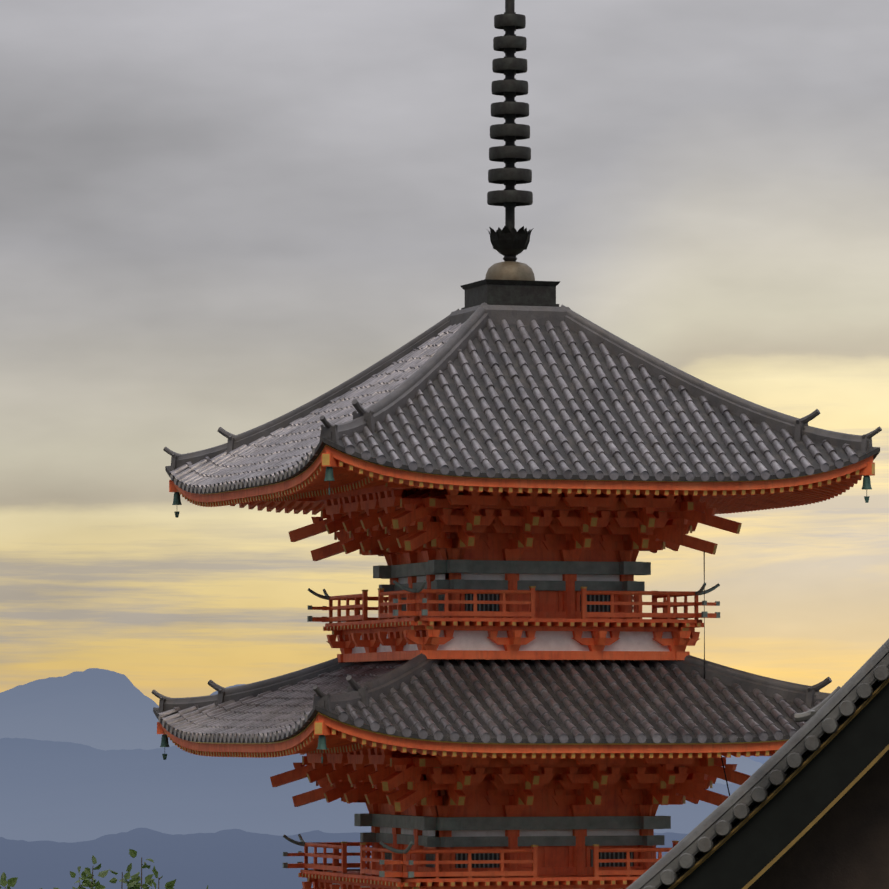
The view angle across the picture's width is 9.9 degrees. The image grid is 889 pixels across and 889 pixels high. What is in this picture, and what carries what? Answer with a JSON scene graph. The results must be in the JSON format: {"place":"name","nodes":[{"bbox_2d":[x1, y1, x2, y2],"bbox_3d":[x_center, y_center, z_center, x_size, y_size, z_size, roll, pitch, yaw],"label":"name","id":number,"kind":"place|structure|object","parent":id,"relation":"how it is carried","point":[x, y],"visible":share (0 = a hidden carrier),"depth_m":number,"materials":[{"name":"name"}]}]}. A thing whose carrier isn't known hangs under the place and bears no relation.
{"place":"outdoors","nodes":[
{"label":"outdoors","id":0,"kind":"place"},
{"bbox_2d":[0,849,207,888],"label":"maple tree","id":1,"kind":"object","parent":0,"point":[131,883],"depth_m":60.36,"materials":[{"name":"green plant"}]},
{"bbox_2d":[0,828,687,888],"bbox_3d":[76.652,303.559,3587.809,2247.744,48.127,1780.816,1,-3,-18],"label":"mountain ridge","id":2,"kind":"structure","parent":0,"point":[232,859],"depth_m":3922.80,"materials":[{"name":"blue"}]},
{"bbox_2d":[0,738,740,842],"bbox_3d":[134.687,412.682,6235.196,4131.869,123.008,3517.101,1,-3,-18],"label":"mountain ridge","id":3,"kind":"structure","parent":0,"point":[67,792],"depth_m":6321.11,"materials":[{"name":"blue"}]},
{"bbox_2d":[0,668,762,784],"bbox_3d":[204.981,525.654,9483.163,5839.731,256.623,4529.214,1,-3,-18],"label":"mountain ridge","id":4,"kind":"structure","parent":0,"point":[101,709],"depth_m":10303.69,"materials":[{"name":"blue"}]},
{"bbox_2d":[0,0,888,705],"label":"sky","id":5,"kind":"structure","parent":0,"point":[214,214],"materials":[{"name":"grey"}]},
{"bbox_2d":[626,639,888,888],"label":"foreground roof tiles","id":6,"kind":"object","parent":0,"point":[825,718],"visible":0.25,"depth_m":54.45,"materials":[{"name":"grey tile"}]},
{"bbox_2d":[747,756,770,763],"bbox_3d":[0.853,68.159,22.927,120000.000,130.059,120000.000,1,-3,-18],"label":"terrain","id":7,"kind":"structure","parent":0,"point":[762,759],"depth_m":20379.69,"materials":[{"name":"blue"}]},
{"bbox_2d":[157,445,874,888],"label":"pagoda timber framework","id":8,"kind":"object","parent":7,"relation":"on","point":[563,787],"visible":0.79,"depth_m":87.75,"materials":[{"name":"red wood"}]},
{"bbox_2d":[153,659,814,742],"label":"pagoda roof pans","id":9,"kind":"object","parent":8,"relation":"on","point":[316,709],"visible":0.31,"depth_m":86.13,"materials":[{"name":"grey tile"}]},
{"bbox_2d":[158,659,820,742],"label":"roof tiles","id":10,"kind":"object","parent":9,"relation":"on","point":[282,711],"visible":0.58,"depth_m":86.56,"materials":[{"name":"grey tile"}]},
{"bbox_2d":[151,653,831,712],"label":"roof ridges","id":11,"kind":"object","parent":8,"relation":"on","point":[384,684],"visible":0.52,"depth_m":87.64,"materials":[{"name":"tile"}]},
{"bbox_2d":[283,560,719,877],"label":"horizontal beams","id":12,"kind":"structure","parent":8,"relation":"attached to","point":[432,567],"depth_m":88.14,"materials":[{"name":"wood"}]},
{"bbox_2d":[160,467,871,762],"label":"wind bells","id":13,"kind":"object","parent":8,"relation":"hanging from","point":[329,477],"visible":0.52,"depth_m":86.90,"materials":[{"name":"black metal"}]},
{"bbox_2d":[191,445,845,744],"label":"pagoda eave gilt line","id":14,"kind":"object","parent":8,"relation":"attached to","point":[514,743],"visible":0.17,"depth_m":85.00,"materials":[{"name":"gold metal"}]},
{"bbox_2d":[165,454,874,888],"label":"rafter end caps","id":15,"kind":"object","parent":8,"relation":"attached to","point":[529,542],"visible":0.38,"depth_m":86.82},
{"bbox_2d":[165,324,879,493],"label":"pagoda roof pans","id":16,"kind":"object","parent":8,"relation":"on","point":[804,450],"visible":0.31,"depth_m":86.83,"materials":[{"name":"grey tile"}]},
{"bbox_2d":[170,319,858,493],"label":"roof tiles","id":17,"kind":"object","parent":16,"relation":"on","point":[282,451],"visible":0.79,"depth_m":87.19,"materials":[{"name":"grey tile"}]},
{"bbox_2d":[163,302,881,470],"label":"roof ridges","id":18,"kind":"object","parent":16,"relation":"on","point":[475,319],"visible":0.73,"depth_m":88.68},
{"bbox_2d":[455,594,633,867],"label":"lattice windows","id":19,"kind":"structure","parent":8,"relation":"in","point":[490,854],"depth_m":88.15,"materials":[{"name":"wood"}]},
{"bbox_2d":[332,573,768,888],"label":"plaster wall panels","id":20,"kind":"object","parent":8,"relation":"attached to","point":[549,640],"visible":0.02,"depth_m":87.98,"materials":[{"name":"white paint"}]},
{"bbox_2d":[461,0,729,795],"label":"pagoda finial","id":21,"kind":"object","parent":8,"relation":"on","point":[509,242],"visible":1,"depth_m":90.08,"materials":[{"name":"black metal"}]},
{"bbox_2d":[485,261,534,280],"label":"finial dome","id":22,"kind":"structure","parent":21,"relation":"attached to","point":[509,270],"depth_m":89.87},
{"bbox_2d":[671,681,888,888],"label":"hall timber walls","id":23,"kind":"structure","parent":0,"point":[843,843],"depth_m":55.39,"materials":[{"name":"brown wood"}]},
{"bbox_2d":[666,681,888,888],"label":"bargeboard trim","id":24,"kind":"structure","parent":23,"relation":"attached to","point":[800,801],"depth_m":54.43,"materials":[{"name":"brown wood"}]},
{"bbox_2d":[668,678,888,888],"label":"hall gilt trim","id":25,"kind":"structure","parent":24,"relation":"attached to","point":[817,818],"depth_m":54.42,"materials":[{"name":"gold metal"}]}
]}

